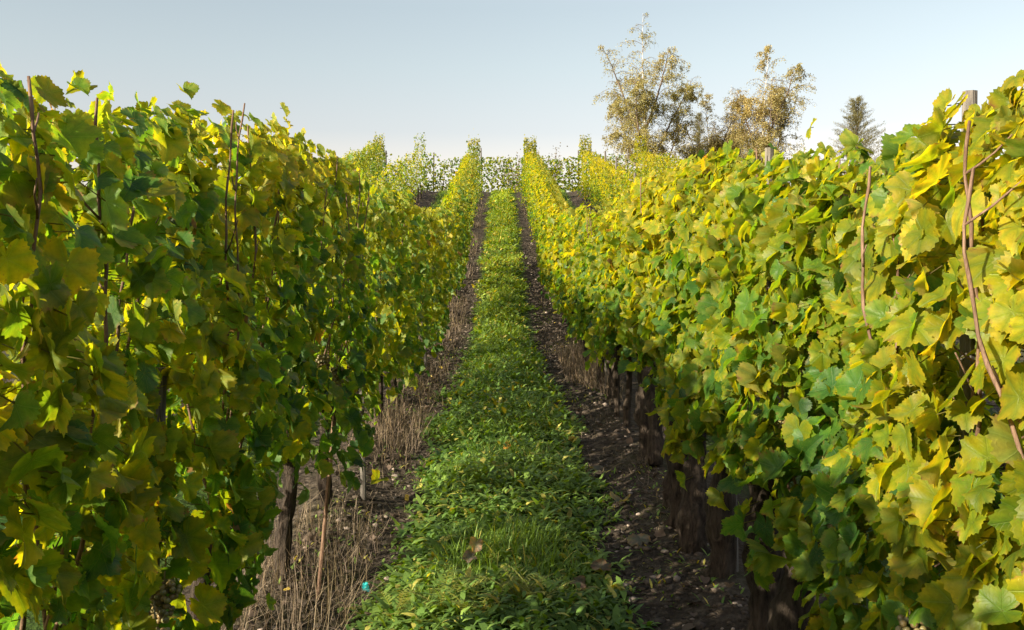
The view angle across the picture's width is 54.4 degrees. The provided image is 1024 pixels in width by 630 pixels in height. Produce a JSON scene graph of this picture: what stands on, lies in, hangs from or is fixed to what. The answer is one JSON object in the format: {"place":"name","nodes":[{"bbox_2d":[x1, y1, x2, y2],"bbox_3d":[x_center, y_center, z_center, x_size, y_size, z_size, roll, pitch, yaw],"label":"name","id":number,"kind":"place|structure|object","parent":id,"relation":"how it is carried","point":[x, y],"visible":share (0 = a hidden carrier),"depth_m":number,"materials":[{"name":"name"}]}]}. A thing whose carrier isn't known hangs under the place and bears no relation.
{"place":"outdoors","nodes":[
{"label":"outdoors","id":0,"kind":"place"},
{"bbox_2d":[0,0,1023,191],"label":"sky","id":1,"kind":"structure","parent":0,"point":[346,72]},
{"bbox_2d":[2,190,1023,629],"bbox_3d":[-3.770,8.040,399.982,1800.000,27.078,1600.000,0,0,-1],"label":"ground","id":2,"kind":"structure","parent":0,"point":[670,612],"depth_m":5.57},
{"bbox_2d":[0,86,129,625],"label":"grapevine","id":3,"kind":"object","parent":2,"relation":"on","point":[47,290],"visible":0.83,"depth_m":1.46,"materials":[{"name":"green plant"}]},
{"bbox_2d":[0,63,262,629],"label":"grapevine","id":4,"kind":"object","parent":2,"relation":"on","point":[143,449],"visible":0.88,"depth_m":2.03,"materials":[{"name":"green plant"}]},
{"bbox_2d":[149,367,166,615],"bbox_3d":[-0.857,0.849,2.349,0.083,1.451,0.033,0,0,-18],"label":"wooden stake","id":5,"kind":"object","parent":2,"relation":"on","point":[160,411],"visible":0.25,"depth_m":2.35,"materials":[{"name":"brown wood"}]},
{"bbox_2d":[31,82,336,629],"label":"grapevine","id":6,"kind":"object","parent":2,"relation":"on","point":[279,405],"visible":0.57,"depth_m":3.08,"materials":[{"name":"green plant"}]},
{"bbox_2d":[175,102,382,580],"bbox_3d":[-0.991,0.182,4.294,0.829,2.028,1.467,0,0,-1],"label":"grapevine","id":7,"kind":"object","parent":2,"relation":"on","point":[336,391],"visible":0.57,"depth_m":4.28,"materials":[{"name":"green plant"}]},
{"bbox_2d":[316,408,335,600],"bbox_3d":[-0.795,0.922,4.207,0.111,1.052,0.019,0,0,-17],"label":"wooden stake","id":8,"kind":"object","parent":2,"relation":"on","point":[323,537],"visible":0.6,"depth_m":4.20,"materials":[{"name":"wood"}]},
{"bbox_2d":[269,143,415,507],"bbox_3d":[-0.964,0.100,5.429,0.764,1.999,1.527,0,0,-1],"label":"grapevine","id":9,"kind":"object","parent":2,"relation":"on","point":[353,186],"visible":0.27,"depth_m":5.40,"materials":[{"name":"green plant"}]},
{"bbox_2d":[348,149,366,177],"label":"grapevine","id":10,"kind":"object","parent":2,"relation":"on","point":[362,162],"visible":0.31,"depth_m":32.05,"materials":[{"name":"green plant"}]},
{"bbox_2d":[359,255,365,499],"bbox_3d":[-0.843,0.435,5.589,0.050,1.700,0.033,0,0,-24],"label":"wooden stake","id":11,"kind":"object","parent":2,"relation":"on","point":[363,483],"visible":0.2,"depth_m":5.58,"materials":[{"name":"grey wood"}]},
{"bbox_2d":[308,179,422,452],"bbox_3d":[-0.982,0.057,6.474,0.779,1.889,1.573,0,0,-1],"label":"grapevine","id":12,"kind":"object","parent":2,"relation":"on","point":[390,231],"visible":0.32,"depth_m":6.18,"materials":[{"name":"green plant"}]},
{"bbox_2d":[358,147,376,184],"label":"grapevine","id":13,"kind":"object","parent":2,"relation":"on","point":[368,152],"visible":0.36,"depth_m":34.31,"materials":[{"name":"green plant"}]},
{"bbox_2d":[363,142,378,180],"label":"grapevine","id":14,"kind":"object","parent":2,"relation":"on","point":[373,157],"visible":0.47,"depth_m":35.31,"materials":[{"name":"green plant"}]},
{"bbox_2d":[365,139,382,183],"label":"grapevine","id":15,"kind":"object","parent":2,"relation":"on","point":[377,151],"visible":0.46,"depth_m":36.33,"materials":[{"name":"green plant"}]},
{"bbox_2d":[333,184,426,426],"bbox_3d":[-0.965,-0.054,7.591,0.687,1.940,1.487,0,0,-1],"label":"grapevine","id":16,"kind":"object","parent":2,"relation":"on","point":[413,239],"visible":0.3,"depth_m":7.49,"materials":[{"name":"green plant"}]},
{"bbox_2d":[381,160,405,194],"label":"grapevine","id":17,"kind":"object","parent":2,"relation":"on","point":[401,180],"visible":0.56,"depth_m":25.89,"materials":[{"name":"green plant"}]},
{"bbox_2d":[378,585,431,617],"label":"feathery weed","id":18,"kind":"object","parent":2,"relation":"on","point":[400,603],"visible":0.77,"depth_m":3.99,"materials":[{"name":"green plant"}]},
{"bbox_2d":[369,189,441,402],"bbox_3d":[-0.974,-0.117,8.689,0.662,1.887,1.494,0,0,-1],"label":"grapevine","id":19,"kind":"object","parent":2,"relation":"on","point":[429,338],"visible":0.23,"depth_m":8.65,"materials":[{"name":"green plant"}]},
{"bbox_2d":[383,207,449,373],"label":"grapevine","id":20,"kind":"object","parent":2,"relation":"on","point":[436,280],"visible":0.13,"depth_m":9.94,"materials":[{"name":"green plant"}]},
{"bbox_2d":[407,150,427,203],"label":"grapevine","id":21,"kind":"object","parent":2,"relation":"on","point":[417,198],"visible":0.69,"depth_m":33.43,"materials":[{"name":"green plant"}]},
{"bbox_2d":[412,132,429,198],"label":"grapevine","id":22,"kind":"object","parent":2,"relation":"on","point":[422,145],"visible":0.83,"depth_m":34.58,"materials":[{"name":"green plant"}]},
{"bbox_2d":[411,153,442,191],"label":"young grapevine","id":23,"kind":"object","parent":2,"relation":"on","point":[430,172],"visible":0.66,"depth_m":38.08,"materials":[{"name":"green plant"}]},
{"bbox_2d":[188,199,668,629],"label":"dry straw","id":24,"kind":"object","parent":2,"relation":"on","point":[572,354],"visible":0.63,"depth_m":5.73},
{"bbox_2d":[408,207,449,364],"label":"grapevine","id":25,"kind":"object","parent":2,"relation":"on","point":[443,293],"visible":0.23,"depth_m":10.62,"materials":[{"name":"green plant"}]},
{"bbox_2d":[420,207,450,341],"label":"grapevine","id":26,"kind":"object","parent":2,"relation":"on","point":[444,245],"visible":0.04,"depth_m":11.94,"materials":[{"name":"green plant"}]},
{"bbox_2d":[421,206,452,330],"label":"grapevine","id":27,"kind":"object","parent":2,"relation":"on","point":[444,226],"visible":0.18,"depth_m":13.10,"materials":[{"name":"green plant"}]},
{"bbox_2d":[423,206,457,332],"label":"grapevine","id":28,"kind":"object","parent":2,"relation":"on","point":[452,260],"visible":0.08,"depth_m":14.14,"materials":[{"name":"green plant"}]},
{"bbox_2d":[426,159,458,191],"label":"young grapevine","id":29,"kind":"object","parent":2,"relation":"on","point":[442,187],"visible":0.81,"depth_m":38.06,"materials":[{"name":"green plant"}]},
{"bbox_2d":[433,207,464,297],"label":"grapevine","id":30,"kind":"object","parent":2,"relation":"on","point":[456,269],"visible":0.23,"depth_m":15.29,"materials":[{"name":"green plant"}]},
{"bbox_2d":[408,566,491,610],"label":"feathery weed","id":31,"kind":"object","parent":2,"relation":"on","point":[454,585],"visible":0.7,"depth_m":4.00,"materials":[{"name":"green plant"}]},
{"bbox_2d":[436,202,467,291],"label":"grapevine","id":32,"kind":"object","parent":2,"relation":"on","point":[460,250],"visible":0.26,"depth_m":16.33,"materials":[{"name":"green plant"}]},
{"bbox_2d":[440,198,467,300],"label":"grapevine","id":33,"kind":"object","parent":2,"relation":"on","point":[458,211],"visible":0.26,"depth_m":17.41,"materials":[{"name":"green plant"}]},
{"bbox_2d":[440,180,472,274],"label":"grapevine","id":34,"kind":"object","parent":2,"relation":"on","point":[465,214],"visible":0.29,"depth_m":19.63,"materials":[{"name":"green plant"}]},
{"bbox_2d":[443,191,470,286],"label":"grapevine","id":35,"kind":"object","parent":2,"relation":"on","point":[467,242],"visible":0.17,"depth_m":18.50,"materials":[{"name":"green plant"}]},
{"bbox_2d":[447,177,476,247],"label":"grapevine","id":36,"kind":"object","parent":2,"relation":"on","point":[453,189],"visible":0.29,"depth_m":20.86,"materials":[{"name":"green plant"}]},
{"bbox_2d":[451,176,474,233],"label":"grapevine","id":37,"kind":"object","parent":2,"relation":"on","point":[469,198],"visible":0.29,"depth_m":22.04,"materials":[{"name":"green plant"}]},
{"bbox_2d":[452,169,475,225],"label":"grapevine","id":38,"kind":"object","parent":2,"relation":"on","point":[467,181],"visible":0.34,"depth_m":22.98,"materials":[{"name":"green plant"}]},
{"bbox_2d":[453,167,478,221],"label":"grapevine","id":39,"kind":"object","parent":2,"relation":"on","point":[476,207],"visible":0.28,"depth_m":24.00,"materials":[{"name":"green plant"}]},
{"bbox_2d":[455,160,477,214],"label":"grapevine","id":40,"kind":"object","parent":2,"relation":"on","point":[472,181],"visible":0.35,"depth_m":25.31,"materials":[{"name":"green plant"}]},
{"bbox_2d":[466,134,483,203],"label":"grapevine","id":41,"kind":"object","parent":2,"relation":"on","point":[476,149],"visible":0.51,"depth_m":32.86,"materials":[{"name":"green plant"}]},
{"bbox_2d":[447,576,514,614],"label":"feathery weed","id":42,"kind":"object","parent":2,"relation":"on","point":[462,600],"visible":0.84,"depth_m":3.92,"materials":[{"name":"green plant"}]},
{"bbox_2d":[244,271,734,629],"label":"leaf litter","id":43,"kind":"object","parent":2,"relation":"on","point":[703,579],"visible":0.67,"depth_m":5.00,"materials":[{"name":"plant"}]},
{"bbox_2d":[233,241,749,629],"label":"soil clods","id":44,"kind":"object","parent":2,"relation":"on","point":[699,625],"visible":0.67,"depth_m":5.65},
{"bbox_2d":[481,156,505,191],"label":"young grapevine","id":45,"kind":"object","parent":2,"relation":"on","point":[493,179],"visible":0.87,"depth_m":38.27,"materials":[{"name":"green plant"}]},
{"bbox_2d":[343,189,651,629],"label":"grass","id":46,"kind":"structure","parent":2,"relation":"on","point":[538,546],"depth_m":5.48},
{"bbox_2d":[461,550,476,562],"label":"fallen leaf","id":47,"kind":"object","parent":46,"relation":"on","point":[468,556],"visible":1,"depth_m":4.35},
{"bbox_2d":[469,536,482,552],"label":"fallen leaf","id":48,"kind":"object","parent":46,"relation":"on","point":[478,544],"visible":0.98,"depth_m":4.46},
{"bbox_2d":[338,188,660,629],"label":"weed cover","id":49,"kind":"object","parent":2,"relation":"on","point":[483,620],"visible":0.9,"depth_m":5.43,"materials":[{"name":"green plant"}]},
{"bbox_2d":[484,157,521,191],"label":"young grapevine","id":50,"kind":"object","parent":2,"relation":"on","point":[507,170],"visible":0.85,"depth_m":38.32,"materials":[{"name":"green plant"}]},
{"bbox_2d":[270,298,744,609],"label":"soil sprigs","id":51,"kind":"object","parent":2,"relation":"on","point":[675,573],"visible":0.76,"depth_m":5.19,"materials":[{"name":"green plant"}]},
{"bbox_2d":[478,565,553,598],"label":"feathery weed","id":52,"kind":"object","parent":2,"relation":"on","point":[513,576],"visible":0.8,"depth_m":4.03,"materials":[{"name":"green plant"}]},
{"bbox_2d":[507,166,526,191],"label":"young grapevine","id":53,"kind":"object","parent":2,"relation":"on","point":[519,185],"visible":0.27,"depth_m":38.23,"materials":[{"name":"green plant"}]},
{"bbox_2d":[518,134,537,203],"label":"grapevine","id":54,"kind":"object","parent":2,"relation":"on","point":[530,144],"visible":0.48,"depth_m":32.84,"materials":[{"name":"green plant"}]},
{"bbox_2d":[525,162,549,218],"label":"grapevine","id":55,"kind":"object","parent":2,"relation":"on","point":[529,186],"visible":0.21,"depth_m":26.20,"materials":[{"name":"yellow plant"}]},
{"bbox_2d":[525,157,549,206],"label":"grapevine","id":56,"kind":"object","parent":2,"relation":"on","point":[530,171],"visible":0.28,"depth_m":27.51,"materials":[{"name":"yellow plant"}]},
{"bbox_2d":[527,166,549,223],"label":"grapevine","id":57,"kind":"object","parent":2,"relation":"on","point":[536,169],"visible":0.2,"depth_m":23.95,"materials":[{"name":"yellow plant"}]},
{"bbox_2d":[505,561,574,605],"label":"feathery weed","id":58,"kind":"object","parent":2,"relation":"on","point":[525,585],"visible":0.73,"depth_m":4.02,"materials":[{"name":"green plant"}]},
{"bbox_2d":[528,166,552,242],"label":"grapevine","id":59,"kind":"object","parent":2,"relation":"on","point":[534,180],"visible":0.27,"depth_m":22.89,"materials":[{"name":"yellow plant"}]},
{"bbox_2d":[528,170,557,240],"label":"grapevine","id":60,"kind":"object","parent":2,"relation":"on","point":[536,201],"visible":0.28,"depth_m":21.92,"materials":[{"name":"yellow plant"}]},
{"bbox_2d":[533,174,557,249],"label":"grapevine","id":61,"kind":"object","parent":2,"relation":"on","point":[537,205],"visible":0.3,"depth_m":20.83,"materials":[{"name":"yellow plant"}]},
{"bbox_2d":[535,180,563,262],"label":"grapevine","id":62,"kind":"object","parent":2,"relation":"on","point":[542,193],"visible":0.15,"depth_m":19.97,"materials":[{"name":"yellow plant"}]},
{"bbox_2d":[536,193,564,273],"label":"grapevine","id":63,"kind":"object","parent":2,"relation":"on","point":[545,203],"visible":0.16,"depth_m":18.72,"materials":[{"name":"yellow plant"}]},
{"bbox_2d":[538,195,568,269],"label":"grapevine","id":64,"kind":"object","parent":2,"relation":"on","point":[544,220],"visible":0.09,"depth_m":17.56,"materials":[{"name":"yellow plant"}]},
{"bbox_2d":[539,201,569,313],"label":"grapevine","id":65,"kind":"object","parent":2,"relation":"on","point":[543,241],"visible":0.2,"depth_m":16.55,"materials":[{"name":"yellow plant"}]},
{"bbox_2d":[537,206,573,321],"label":"grapevine","id":66,"kind":"object","parent":2,"relation":"on","point":[541,279],"visible":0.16,"depth_m":15.57,"materials":[{"name":"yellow plant"}]},
{"bbox_2d":[545,211,570,333],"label":"grapevine","id":67,"kind":"object","parent":2,"relation":"on","point":[550,255],"visible":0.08,"depth_m":14.41,"materials":[{"name":"yellow plant"}]},
{"bbox_2d":[546,158,573,191],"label":"young grapevine","id":68,"kind":"object","parent":2,"relation":"on","point":[554,168],"visible":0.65,"depth_m":38.30,"materials":[{"name":"green plant"}]},
{"bbox_2d":[549,212,575,341],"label":"grapevine","id":69,"kind":"object","parent":2,"relation":"on","point":[559,230],"visible":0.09,"depth_m":13.01,"materials":[{"name":"yellow plant"}]},
{"bbox_2d":[550,211,581,345],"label":"grapevine","id":70,"kind":"object","parent":2,"relation":"on","point":[558,280],"visible":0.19,"depth_m":12.21,"materials":[{"name":"yellow plant"}]},
{"bbox_2d":[558,156,586,191],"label":"young grapevine","id":71,"kind":"object","parent":2,"relation":"on","point":[570,186],"visible":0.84,"depth_m":38.19,"materials":[{"name":"green plant"}]},
{"bbox_2d":[570,575,585,590],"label":"fallen leaf","id":72,"kind":"object","parent":2,"relation":"on","point":[581,579],"visible":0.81,"depth_m":4.26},
{"bbox_2d":[576,134,591,200],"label":"grapevine","id":73,"kind":"object","parent":2,"relation":"on","point":[589,148],"visible":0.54,"depth_m":34.16,"materials":[{"name":"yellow plant"}]},
{"bbox_2d":[557,200,611,367],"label":"grapevine","id":74,"kind":"object","parent":2,"relation":"on","point":[566,290],"visible":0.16,"depth_m":10.90,"materials":[{"name":"yellow plant"}]},
{"bbox_2d":[577,150,597,204],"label":"grapevine","id":75,"kind":"object","parent":2,"relation":"on","point":[582,160],"visible":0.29,"depth_m":33.23,"materials":[{"name":"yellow plant"}]},
{"bbox_2d":[565,200,610,386],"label":"grapevine","id":76,"kind":"object","parent":2,"relation":"on","point":[578,222],"visible":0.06,"depth_m":9.76,"materials":[{"name":"yellow plant"}]},
{"bbox_2d":[580,151,598,207],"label":"grapevine","id":77,"kind":"object","parent":2,"relation":"on","point":[585,162],"visible":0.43,"depth_m":31.96,"materials":[{"name":"yellow plant"}]},
{"bbox_2d":[582,151,602,211],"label":"grapevine","id":78,"kind":"object","parent":2,"relation":"on","point":[585,175],"visible":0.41,"depth_m":30.99,"materials":[{"name":"yellow plant"}]},
{"bbox_2d":[566,206,620,403],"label":"grapevine","id":79,"kind":"object","parent":2,"relation":"on","point":[587,229],"visible":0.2,"depth_m":8.67,"materials":[{"name":"green plant"}]},
{"bbox_2d":[585,155,603,209],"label":"grapevine","id":80,"kind":"object","parent":2,"relation":"on","point":[590,174],"visible":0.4,"depth_m":29.78,"materials":[{"name":"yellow plant"}]},
{"bbox_2d":[590,157,610,209],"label":"grapevine","id":81,"kind":"object","parent":2,"relation":"on","point":[594,169],"visible":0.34,"depth_m":28.66,"materials":[{"name":"yellow plant"}]},
{"bbox_2d":[590,558,611,570],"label":"fallen leaf","id":82,"kind":"object","parent":2,"relation":"on","point":[602,564],"visible":1,"depth_m":4.46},
{"bbox_2d":[592,156,617,210],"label":"grapevine","id":83,"kind":"object","parent":2,"relation":"on","point":[597,176],"visible":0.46,"depth_m":27.54,"materials":[{"name":"yellow plant"}]},
{"bbox_2d":[598,159,618,209],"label":"grapevine","id":84,"kind":"object","parent":2,"relation":"on","point":[603,175],"visible":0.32,"depth_m":26.65,"materials":[{"name":"yellow plant"}]},
{"bbox_2d":[576,196,642,426],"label":"grapevine","id":85,"kind":"object","parent":2,"relation":"on","point":[587,310],"visible":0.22,"depth_m":7.58,"materials":[{"name":"green plant"}]},
{"bbox_2d":[602,163,623,208],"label":"grapevine","id":86,"kind":"object","parent":2,"relation":"on","point":[605,187],"visible":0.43,"depth_m":25.28,"materials":[{"name":"yellow plant"}]},
{"bbox_2d":[605,165,630,208],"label":"grapevine","id":87,"kind":"object","parent":2,"relation":"on","point":[613,190],"visible":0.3,"depth_m":24.36,"materials":[{"name":"yellow plant"}]},
{"bbox_2d":[612,166,633,204],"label":"grapevine","id":88,"kind":"object","parent":2,"relation":"on","point":[620,179],"visible":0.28,"depth_m":23.20,"materials":[{"name":"yellow plant"}]},
{"bbox_2d":[590,180,663,464],"bbox_3d":[0.872,0.056,6.491,0.714,1.878,1.523,0,0,-1],"label":"grapevine","id":89,"kind":"object","parent":2,"relation":"on","point":[651,440],"visible":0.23,"depth_m":6.39,"materials":[{"name":"green plant"}]},
{"bbox_2d":[614,171,640,208],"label":"grapevine","id":90,"kind":"object","parent":2,"relation":"on","point":[623,183],"visible":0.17,"depth_m":22.24,"materials":[{"name":"yellow plant"}]},
{"bbox_2d":[627,533,650,546],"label":"fallen leaf","id":91,"kind":"object","parent":2,"relation":"on","point":[633,539],"visible":1,"depth_m":4.92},
{"bbox_2d":[630,130,648,180],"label":"grapevine","id":92,"kind":"object","parent":2,"relation":"on","point":[643,149],"visible":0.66,"depth_m":34.20,"materials":[{"name":"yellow plant"}]},
{"bbox_2d":[592,12,704,178],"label":"birch tree","id":93,"kind":"object","parent":2,"relation":"on","point":[636,118],"visible":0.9,"depth_m":59.95,"materials":[{"name":"green plant"}]},
{"bbox_2d":[648,153,667,186],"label":"grapevine","id":94,"kind":"object","parent":2,"relation":"on","point":[657,165],"visible":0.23,"depth_m":29.82,"materials":[{"name":"yellow plant"}]},
{"bbox_2d":[615,161,746,527],"bbox_3d":[0.876,0.132,5.385,0.693,1.931,1.599,0,0,-1],"label":"grapevine","id":95,"kind":"object","parent":2,"relation":"on","point":[644,196],"visible":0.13,"depth_m":5.04,"materials":[{"name":"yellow plant"}]},
{"bbox_2d":[690,112,706,152],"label":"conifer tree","id":96,"kind":"object","parent":2,"relation":"on","point":[697,122],"visible":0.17,"depth_m":69.99,"materials":[{"name":"plant"}]},
{"bbox_2d":[673,93,744,162],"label":"birch tree","id":97,"kind":"object","parent":2,"relation":"on","point":[716,144],"visible":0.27,"depth_m":62.89,"materials":[{"name":"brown plant"}]},
{"bbox_2d":[620,147,821,578],"bbox_3d":[0.903,0.220,4.278,0.735,1.955,1.609,0,0,-1],"label":"grapevine","id":98,"kind":"object","parent":2,"relation":"on","point":[699,518],"visible":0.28,"depth_m":4.26,"materials":[{"name":"green plant"}]},
{"bbox_2d":[707,87,755,168],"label":"birch tree","id":99,"kind":"object","parent":2,"relation":"on","point":[726,124],"visible":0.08,"depth_m":66.16,"materials":[{"name":"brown plant"}]},
{"bbox_2d":[715,44,816,176],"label":"birch tree","id":100,"kind":"object","parent":2,"relation":"on","point":[778,120],"visible":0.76,"depth_m":59.66,"materials":[{"name":"green plant"}]},
{"bbox_2d":[763,147,773,392],"bbox_3d":[0.960,0.403,3.764,0.063,2.070,0.033,0,0,-19],"label":"wooden stake","id":101,"kind":"object","parent":2,"relation":"on","point":[769,153],"visible":0.07,"depth_m":3.75,"materials":[{"name":"grey wood"}]},
{"bbox_2d":[657,118,948,629],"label":"grapevine","id":102,"kind":"object","parent":2,"relation":"on","point":[728,360],"visible":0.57,"depth_m":3.04,"materials":[{"name":"green plant"}]},
{"bbox_2d":[819,96,885,174],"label":"conifer tree","id":103,"kind":"object","parent":2,"relation":"on","point":[856,117],"visible":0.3,"depth_m":57.85,"materials":[{"name":"plant"}]},
{"bbox_2d":[741,69,1023,629],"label":"grapevine","id":104,"kind":"object","parent":2,"relation":"on","point":[893,313],"visible":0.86,"depth_m":1.95,"materials":[{"name":"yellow plant"}]},
{"bbox_2d":[902,117,1023,629],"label":"grapevine","id":105,"kind":"object","parent":2,"relation":"on","point":[990,605],"visible":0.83,"depth_m":1.55,"materials":[{"name":"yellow plant"}]},
{"bbox_2d":[958,90,977,544],"bbox_3d":[0.990,0.537,2.172,0.051,2.050,0.033,0,0,-22],"label":"wooden stake","id":106,"kind":"object","parent":2,"relation":"on","point":[966,344],"visible":0.16,"depth_m":2.16,"materials":[{"name":"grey wood"}]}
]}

